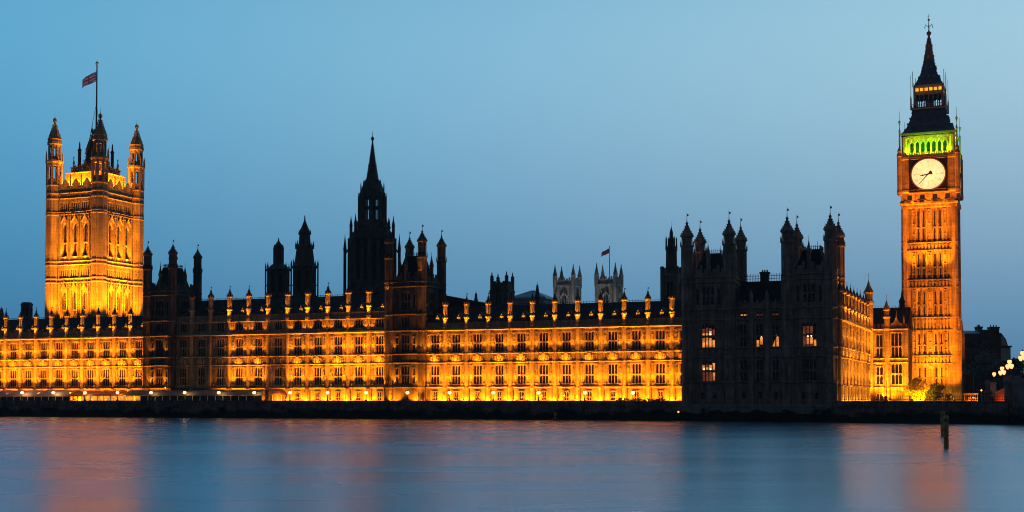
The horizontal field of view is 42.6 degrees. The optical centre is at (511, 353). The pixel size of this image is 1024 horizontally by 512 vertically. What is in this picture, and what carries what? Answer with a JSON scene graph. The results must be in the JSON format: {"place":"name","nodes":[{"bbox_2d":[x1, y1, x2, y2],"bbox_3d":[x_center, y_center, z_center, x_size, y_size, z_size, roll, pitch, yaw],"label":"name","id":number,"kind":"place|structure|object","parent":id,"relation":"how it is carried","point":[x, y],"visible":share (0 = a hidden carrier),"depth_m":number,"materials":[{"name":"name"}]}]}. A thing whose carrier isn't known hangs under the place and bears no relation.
{"place":"outdoors","nodes":[
{"label":"outdoors","id":0,"kind":"place"},
{"bbox_2d":[20,302,32,318],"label":"roof lantern","id":1,"kind":"object","parent":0,"point":[27,309],"visible":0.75,"depth_m":383.39,"materials":[{"name":"stone"}]},
{"bbox_2d":[265,238,290,297],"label":"ventilation tower","id":2,"kind":"structure","parent":0,"point":[278,275],"depth_m":362.46,"materials":[{"name":"stone"}]},
{"bbox_2d":[290,215,318,297],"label":"ventilation tower","id":3,"kind":"structure","parent":0,"point":[304,266],"depth_m":359.55,"materials":[{"name":"stone"}]},
{"bbox_2d":[343,132,400,295],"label":"spire tower","id":4,"kind":"structure","parent":0,"point":[367,238],"depth_m":366.47,"materials":[{"name":"stone"}]},
{"bbox_2d":[352,239,384,279],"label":"tall window","id":5,"kind":"structure","parent":4,"relation":"in","point":[374,241],"depth_m":365.08,"materials":[{"name":"black glass"}]},
{"bbox_2d":[489,271,514,305],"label":"church tower","id":6,"kind":"structure","parent":0,"point":[499,291],"depth_m":372.30,"materials":[{"name":"stone"}]},
{"bbox_2d":[0,416,1023,511],"bbox_3d":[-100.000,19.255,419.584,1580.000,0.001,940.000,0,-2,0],"label":"river","id":7,"kind":"structure","parent":0,"point":[113,464],"depth_m":90.91,"materials":[{"name":"blue liquid"}]},
{"bbox_2d":[681,404,831,421],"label":"pavilion plinth","id":8,"kind":"structure","parent":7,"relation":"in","point":[762,412],"depth_m":272.30,"materials":[{"name":"black stone"}]},
{"bbox_2d":[680,212,747,403],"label":"pavilion tower","id":9,"kind":"structure","parent":8,"relation":"on","point":[711,282],"depth_m":278.79,"materials":[{"name":"stone"}]},
{"bbox_2d":[701,286,714,304],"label":"window","id":10,"kind":"structure","parent":9,"relation":"in","point":[707,292],"depth_m":279.03,"materials":[{"name":"glass"}]},
{"bbox_2d":[701,359,715,380],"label":"window","id":11,"kind":"structure","parent":9,"relation":"in","point":[705,362],"depth_m":278.48,"materials":[{"name":"glass"}]},
{"bbox_2d":[701,324,715,346],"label":"window","id":12,"kind":"structure","parent":9,"relation":"in","point":[703,326],"depth_m":278.62,"materials":[{"name":"glass"}]},
{"bbox_2d":[735,270,781,403],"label":"pavilion range","id":13,"kind":"structure","parent":8,"relation":"on","point":[758,346],"depth_m":274.77,"materials":[{"name":"stone"}]},
{"bbox_2d":[739,359,747,380],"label":"window","id":14,"kind":"structure","parent":13,"relation":"in","point":[743,363],"depth_m":275.84,"materials":[{"name":"glass"}]},
{"bbox_2d":[739,324,747,346],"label":"window","id":15,"kind":"structure","parent":13,"relation":"in","point":[743,329],"depth_m":276.11,"materials":[{"name":"glass"}]},
{"bbox_2d":[755,359,763,380],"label":"window","id":16,"kind":"structure","parent":13,"relation":"in","point":[759,363],"depth_m":274.57,"materials":[{"name":"glass"}]},
{"bbox_2d":[755,323,763,346],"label":"window","id":17,"kind":"structure","parent":13,"relation":"in","point":[759,327],"depth_m":274.83,"materials":[{"name":"glass"}]},
{"bbox_2d":[771,359,779,380],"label":"window","id":18,"kind":"structure","parent":13,"relation":"in","point":[775,363],"depth_m":273.36,"materials":[{"name":"glass"}]},
{"bbox_2d":[771,323,779,345],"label":"window","id":19,"kind":"structure","parent":13,"relation":"in","point":[775,327],"depth_m":273.63,"materials":[{"name":"glass"}]},
{"bbox_2d":[780,206,845,403],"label":"pavilion tower","id":20,"kind":"structure","parent":8,"relation":"on","point":[809,285],"depth_m":270.80,"materials":[{"name":"stone"}]},
{"bbox_2d":[802,282,815,301],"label":"window","id":21,"kind":"structure","parent":20,"relation":"in","point":[809,295],"depth_m":271.10,"materials":[{"name":"glass"}]},
{"bbox_2d":[802,358,816,380],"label":"window","id":22,"kind":"structure","parent":20,"relation":"in","point":[809,365],"depth_m":270.51,"materials":[{"name":"glass"}]},
{"bbox_2d":[802,322,816,345],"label":"window","id":23,"kind":"structure","parent":20,"relation":"in","point":[814,334],"depth_m":270.64,"materials":[{"name":"glass"}]},
{"bbox_2d":[943,414,948,447],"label":"timber pile","id":24,"kind":"object","parent":7,"relation":"in","point":[946,429],"visible":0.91,"depth_m":123.15,"materials":[{"name":"black wood"}]},
{"bbox_2d":[0,0,1023,358],"label":"sky","id":25,"kind":"structure","parent":0,"point":[539,136],"materials":[{"name":"blue"}]},
{"bbox_2d":[515,290,552,304],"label":"pyramid roof hall","id":26,"kind":"structure","parent":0,"point":[523,298],"depth_m":383.95,"materials":[{"name":"grey metal"}]},
{"bbox_2d":[553,264,581,303],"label":"abbey tower","id":27,"kind":"structure","parent":0,"point":[565,290],"depth_m":460.84,"materials":[{"name":"stone"}]},
{"bbox_2d":[594,262,623,302],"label":"abbey tower","id":28,"kind":"structure","parent":0,"point":[611,290],"depth_m":455.16,"materials":[{"name":"stone"}]},
{"bbox_2d":[964,375,973,400],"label":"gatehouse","id":29,"kind":"object","parent":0,"point":[969,383],"visible":0.82,"depth_m":329.00,"materials":[{"name":"black brick"}]},
{"label":"ground","id":30,"kind":"structure","parent":0,"visible":0},
{"bbox_2d":[0,390,80,400],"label":"marquee","id":31,"kind":"object","parent":30,"relation":"on","point":[6,394],"visible":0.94,"depth_m":347.41,"materials":[{"name":"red fabric"}]},
{"bbox_2d":[0,397,68,400],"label":"side window","id":32,"kind":"structure","parent":31,"relation":"in","point":[1,398],"depth_m":347.00,"materials":[{"name":"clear glass"}]},
{"bbox_2d":[0,304,142,400],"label":"building facade","id":33,"kind":"structure","parent":30,"relation":"on","point":[98,352],"depth_m":353.35,"materials":[{"name":"stone"}]},
{"bbox_2d":[102,368,109,385],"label":"window","id":34,"kind":"structure","parent":33,"relation":"in","point":[105,371],"depth_m":348.87,"materials":[{"name":"glass"}]},
{"bbox_2d":[118,368,125,385],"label":"window","id":35,"kind":"structure","parent":33,"relation":"in","point":[121,371],"depth_m":346.83,"materials":[{"name":"glass"}]},
{"bbox_2d":[45,108,144,318],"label":"square tower","id":36,"kind":"structure","parent":30,"relation":"on","point":[94,241],"depth_m":430.20,"materials":[{"name":"stone"}]},
{"bbox_2d":[63,224,66,256],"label":"window","id":37,"kind":"structure","parent":36,"relation":"in","point":[65,227],"depth_m":431.11,"materials":[{"name":"glass"}]},
{"bbox_2d":[73,224,77,255],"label":"window","id":38,"kind":"structure","parent":36,"relation":"in","point":[75,233],"depth_m":429.54,"materials":[{"name":"glass"}]},
{"bbox_2d":[84,223,87,255],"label":"window","id":39,"kind":"structure","parent":36,"relation":"in","point":[86,226],"depth_m":428.07,"materials":[{"name":"glass"}]},
{"bbox_2d":[87,61,98,149],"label":"flagpole","id":40,"kind":"object","parent":36,"relation":"on","point":[96,63],"visible":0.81,"depth_m":439.14,"materials":[{"name":"black metal"}]},
{"bbox_2d":[82,72,95,87],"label":"flag","id":41,"kind":"object","parent":40,"relation":"attached to","point":[89,79],"visible":1,"depth_m":439.50,"materials":[{"name":"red fabric"}]},
{"bbox_2d":[70,391,132,400],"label":"marquee","id":42,"kind":"object","parent":30,"relation":"on","point":[98,395],"visible":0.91,"depth_m":341.49,"materials":[{"name":"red fabric"}]},
{"bbox_2d":[142,240,202,389],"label":"river tower","id":43,"kind":"structure","parent":30,"relation":"on","point":[166,300],"depth_m":342.25,"materials":[{"name":"stone"}]},
{"bbox_2d":[155,368,162,384],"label":"window","id":44,"kind":"structure","parent":43,"relation":"in","point":[158,371],"depth_m":341.70,"materials":[{"name":"glass"}]},
{"bbox_2d":[155,300,163,316],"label":"window","id":45,"kind":"structure","parent":43,"relation":"in","point":[159,305],"depth_m":342.46,"materials":[{"name":"glass"}]},
{"bbox_2d":[125,390,269,400],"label":"awning","id":46,"kind":"object","parent":30,"relation":"on","point":[197,395],"visible":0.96,"depth_m":328.21,"materials":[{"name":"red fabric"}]},
{"bbox_2d":[141,396,261,400],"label":"side window","id":47,"kind":"structure","parent":46,"relation":"in","point":[143,398],"depth_m":327.57,"materials":[{"name":"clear glass"}]},
{"bbox_2d":[268,388,286,400],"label":"domed tent","id":48,"kind":"object","parent":30,"relation":"on","point":[277,394],"visible":0.83,"depth_m":320.87,"materials":[{"name":"orange fabric"}]},
{"bbox_2d":[175,281,384,400],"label":"building facade","id":49,"kind":"structure","parent":30,"relation":"on","point":[307,347],"depth_m":328.47,"materials":[{"name":"stone"}]},
{"bbox_2d":[197,367,204,384],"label":"window","id":50,"kind":"structure","parent":49,"relation":"in","point":[200,370],"depth_m":337.56,"materials":[{"name":"glass"}]},
{"bbox_2d":[197,339,204,355],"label":"window","id":51,"kind":"structure","parent":49,"relation":"in","point":[200,342],"depth_m":337.89,"materials":[{"name":"glass"}]},
{"bbox_2d":[216,367,223,384],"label":"window","id":52,"kind":"structure","parent":49,"relation":"in","point":[219,370],"depth_m":335.42,"materials":[{"name":"glass"}]},
{"bbox_2d":[216,338,223,355],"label":"window","id":53,"kind":"structure","parent":49,"relation":"in","point":[219,341],"depth_m":335.67,"materials":[{"name":"glass"}]},
{"bbox_2d":[235,367,242,384],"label":"window","id":54,"kind":"structure","parent":49,"relation":"in","point":[238,370],"depth_m":333.30,"materials":[{"name":"glass"}]},
{"bbox_2d":[254,367,261,384],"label":"window","id":55,"kind":"structure","parent":49,"relation":"in","point":[257,371],"depth_m":331.23,"materials":[{"name":"glass"}]},
{"bbox_2d":[254,337,261,354],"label":"window","id":56,"kind":"structure","parent":49,"relation":"in","point":[257,340],"depth_m":331.43,"materials":[{"name":"glass"}]},
{"bbox_2d":[274,367,281,384],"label":"window","id":57,"kind":"structure","parent":49,"relation":"in","point":[277,370],"depth_m":329.09,"materials":[{"name":"glass"}]},
{"bbox_2d":[274,337,281,354],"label":"window","id":58,"kind":"structure","parent":49,"relation":"in","point":[278,340],"depth_m":329.26,"materials":[{"name":"glass"}]},
{"bbox_2d":[293,366,301,384],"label":"window","id":59,"kind":"structure","parent":49,"relation":"in","point":[297,370],"depth_m":326.93,"materials":[{"name":"glass"}]},
{"bbox_2d":[294,337,301,354],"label":"window","id":60,"kind":"structure","parent":49,"relation":"in","point":[298,340],"depth_m":327.25,"materials":[{"name":"glass"}]},
{"bbox_2d":[313,366,321,384],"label":"window","id":61,"kind":"structure","parent":49,"relation":"in","point":[317,370],"depth_m":324.78,"materials":[{"name":"glass"}]},
{"bbox_2d":[314,336,321,353],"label":"window","id":62,"kind":"structure","parent":49,"relation":"in","point":[317,339],"depth_m":325.10,"materials":[{"name":"glass"}]},
{"bbox_2d":[334,366,341,383],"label":"window","id":63,"kind":"structure","parent":49,"relation":"in","point":[337,369],"depth_m":322.65,"materials":[{"name":"glass"}]},
{"bbox_2d":[334,337,341,353],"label":"window","id":64,"kind":"structure","parent":49,"relation":"in","point":[337,340],"depth_m":322.81,"materials":[{"name":"glass"}]},
{"bbox_2d":[354,366,362,383],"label":"window","id":65,"kind":"structure","parent":49,"relation":"in","point":[358,371],"depth_m":320.53,"materials":[{"name":"glass"}]},
{"bbox_2d":[354,335,362,353],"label":"window","id":66,"kind":"structure","parent":49,"relation":"in","point":[358,339],"depth_m":320.73,"materials":[{"name":"glass"}]},
{"bbox_2d":[375,365,383,383],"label":"window","id":67,"kind":"structure","parent":49,"relation":"in","point":[379,369],"depth_m":318.31,"materials":[{"name":"glass"}]},
{"bbox_2d":[375,335,383,352],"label":"window","id":68,"kind":"structure","parent":49,"relation":"in","point":[379,339],"depth_m":318.58,"materials":[{"name":"glass"}]},
{"bbox_2d":[0,400,681,420],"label":"terrace quay wall","id":69,"kind":"structure","parent":30,"relation":"on","point":[591,410],"depth_m":308.12,"materials":[{"name":"stone"}]},
{"bbox_2d":[384,225,446,400],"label":"river tower","id":70,"kind":"structure","parent":30,"relation":"on","point":[413,287],"depth_m":315.56,"materials":[{"name":"stone"}]},
{"bbox_2d":[401,365,409,383],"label":"window","id":71,"kind":"structure","parent":70,"relation":"in","point":[405,369],"depth_m":315.10,"materials":[{"name":"glass"}]},
{"bbox_2d":[401,334,409,352],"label":"window","id":72,"kind":"structure","parent":70,"relation":"in","point":[405,339],"depth_m":315.33,"materials":[{"name":"glass"}]},
{"bbox_2d":[400,291,410,309],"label":"window","id":73,"kind":"structure","parent":70,"relation":"in","point":[405,296],"depth_m":315.72,"materials":[{"name":"glass"}]},
{"bbox_2d":[426,287,681,400],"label":"building facade","id":74,"kind":"structure","parent":30,"relation":"on","point":[600,350],"depth_m":301.63,"materials":[{"name":"stone"}]},
{"bbox_2d":[430,365,438,383],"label":"window","id":75,"kind":"structure","parent":74,"relation":"in","point":[434,369],"depth_m":312.80,"materials":[{"name":"glass"}]},
{"bbox_2d":[430,334,438,352],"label":"window","id":76,"kind":"structure","parent":74,"relation":"in","point":[434,339],"depth_m":313.18,"materials":[{"name":"glass"}]},
{"bbox_2d":[451,365,460,383],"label":"window","id":77,"kind":"structure","parent":74,"relation":"in","point":[455,370],"depth_m":310.82,"materials":[{"name":"glass"}]},
{"bbox_2d":[451,333,460,351],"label":"window","id":78,"kind":"structure","parent":74,"relation":"in","point":[455,337],"depth_m":311.01,"materials":[{"name":"glass"}]},
{"bbox_2d":[446,295,500,306],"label":"hall roof block","id":79,"kind":"structure","parent":74,"relation":"on","point":[454,301],"depth_m":330.59,"materials":[{"name":"metal"}]},
{"bbox_2d":[473,364,481,383],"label":"window","id":80,"kind":"structure","parent":74,"relation":"in","point":[477,368],"depth_m":308.63,"materials":[{"name":"glass"}]},
{"bbox_2d":[473,333,481,351],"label":"window","id":81,"kind":"structure","parent":74,"relation":"in","point":[477,337],"depth_m":308.85,"materials":[{"name":"glass"}]},
{"bbox_2d":[494,364,503,383],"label":"window","id":82,"kind":"structure","parent":74,"relation":"in","point":[499,368],"depth_m":306.60,"materials":[{"name":"glass"}]},
{"bbox_2d":[495,332,503,351],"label":"window","id":83,"kind":"structure","parent":74,"relation":"in","point":[499,337],"depth_m":306.83,"materials":[{"name":"glass"}]},
{"bbox_2d":[516,364,525,383],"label":"window","id":84,"kind":"structure","parent":74,"relation":"in","point":[521,368],"depth_m":304.51,"materials":[{"name":"glass"}]},
{"bbox_2d":[516,332,525,350],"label":"window","id":85,"kind":"structure","parent":74,"relation":"in","point":[521,336],"depth_m":304.81,"materials":[{"name":"glass"}]},
{"bbox_2d":[539,364,548,383],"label":"window","id":86,"kind":"structure","parent":74,"relation":"in","point":[543,369],"depth_m":302.44,"materials":[{"name":"glass"}]},
{"bbox_2d":[539,331,548,350],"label":"window","id":87,"kind":"structure","parent":74,"relation":"in","point":[544,336],"depth_m":302.66,"materials":[{"name":"glass"}]},
{"bbox_2d":[561,363,570,382],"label":"window","id":88,"kind":"structure","parent":74,"relation":"in","point":[566,367],"depth_m":300.38,"materials":[{"name":"glass"}]},
{"bbox_2d":[561,331,570,350],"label":"window","id":89,"kind":"structure","parent":74,"relation":"in","point":[565,335],"depth_m":300.67,"materials":[{"name":"glass"}]},
{"bbox_2d":[584,363,593,382],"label":"window","id":90,"kind":"structure","parent":74,"relation":"in","point":[588,367],"depth_m":298.33,"materials":[{"name":"glass"}]},
{"bbox_2d":[584,331,593,349],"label":"window","id":91,"kind":"structure","parent":74,"relation":"in","point":[588,336],"depth_m":298.62,"materials":[{"name":"glass"}]},
{"bbox_2d":[607,330,617,349],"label":"window","id":92,"kind":"structure","parent":74,"relation":"in","point":[612,335],"depth_m":296.48,"materials":[{"name":"glass"}]},
{"bbox_2d":[608,363,617,382],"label":"window","id":93,"kind":"structure","parent":74,"relation":"in","point":[612,367],"depth_m":296.23,"materials":[{"name":"glass"}]},
{"bbox_2d":[631,363,640,382],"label":"window","id":94,"kind":"structure","parent":74,"relation":"in","point":[635,368],"depth_m":294.21,"materials":[{"name":"glass"}]},
{"bbox_2d":[631,330,640,349],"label":"window","id":95,"kind":"structure","parent":74,"relation":"in","point":[635,335],"depth_m":294.50,"materials":[{"name":"glass"}]},
{"bbox_2d":[655,329,664,348],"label":"window","id":96,"kind":"structure","parent":74,"relation":"in","point":[659,333],"depth_m":292.35,"materials":[{"name":"glass"}]},
{"bbox_2d":[655,362,665,382],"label":"window","id":97,"kind":"structure","parent":74,"relation":"in","point":[660,367],"depth_m":292.13,"materials":[{"name":"glass"}]},
{"bbox_2d":[660,227,680,300],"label":"spirelet tower","id":98,"kind":"structure","parent":74,"relation":"on","point":[670,275],"depth_m":316.09,"materials":[{"name":"grey stone"}]},
{"bbox_2d":[837,277,871,400],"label":"return range","id":99,"kind":"structure","parent":30,"relation":"on","point":[853,335],"depth_m":285.11,"materials":[{"name":"stone"}]},
{"bbox_2d":[864,273,913,400],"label":"link block","id":100,"kind":"structure","parent":30,"relation":"on","point":[890,346],"depth_m":314.50,"materials":[{"name":"stone"}]},
{"bbox_2d":[875,334,882,356],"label":"window","id":101,"kind":"structure","parent":100,"relation":"in","point":[878,338],"depth_m":315.33,"materials":[{"name":"glass"}]},
{"bbox_2d":[876,366,882,383],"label":"window","id":102,"kind":"structure","parent":100,"relation":"in","point":[879,369],"depth_m":315.10,"materials":[{"name":"glass"}]},
{"bbox_2d":[890,332,901,356],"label":"window","id":103,"kind":"structure","parent":100,"relation":"in","point":[896,338],"depth_m":313.87,"materials":[{"name":"glass"}]},
{"bbox_2d":[891,363,902,383],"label":"window","id":104,"kind":"structure","parent":100,"relation":"in","point":[896,369],"depth_m":313.72,"materials":[{"name":"glass"}]},
{"bbox_2d":[903,377,929,400],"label":"tree","id":105,"kind":"object","parent":30,"relation":"on","point":[917,387],"visible":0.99,"depth_m":303.99,"materials":[{"name":"green plant"}]},
{"bbox_2d":[831,401,1008,423],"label":"embankment wall","id":106,"kind":"structure","parent":30,"relation":"on","point":[977,412],"depth_m":249.28,"materials":[{"name":"stone"}]},
{"bbox_2d":[838,396,1007,400],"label":"railing","id":107,"kind":"object","parent":106,"relation":"on","point":[918,399],"visible":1,"depth_m":250.68,"materials":[{"name":"black metal"}]},
{"bbox_2d":[897,14,964,400],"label":"clock tower","id":108,"kind":"structure","parent":30,"relation":"on","point":[929,175],"depth_m":327.22,"materials":[{"name":"stone"}]},
{"bbox_2d":[927,382,945,400],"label":"tree","id":109,"kind":"object","parent":30,"relation":"on","point":[935,391],"visible":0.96,"depth_m":305.32,"materials":[{"name":"green plant"}]},
{"bbox_2d":[965,349,998,400],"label":"street tree","id":110,"kind":"object","parent":30,"relation":"on","point":[983,361],"visible":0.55,"depth_m":394.70,"materials":[{"name":"green plant"}]},
{"bbox_2d":[983,380,991,400],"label":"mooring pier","id":111,"kind":"structure","parent":30,"relation":"on","point":[987,392],"depth_m":256.45,"materials":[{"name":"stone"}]},
{"bbox_2d":[964,325,1011,400],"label":"office block","id":112,"kind":"structure","parent":30,"relation":"on","point":[978,340],"depth_m":420.64,"materials":[{"name":"stone"}]},
{"bbox_2d":[981,360,1010,391],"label":"street tree","id":113,"kind":"object","parent":30,"relation":"on","point":[995,368],"visible":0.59,"depth_m":382.39,"materials":[{"name":"green plant"}]},
{"bbox_2d":[1003,375,1023,423],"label":"stone bridge","id":114,"kind":"structure","parent":30,"relation":"on","point":[1014,390],"depth_m":241.23,"materials":[{"name":"grey stone"}]},
{"bbox_2d":[1005,357,1023,375],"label":"street tree","id":115,"kind":"object","parent":30,"relation":"on","point":[1016,370],"visible":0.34,"depth_m":387.25,"materials":[{"name":"green plant"}]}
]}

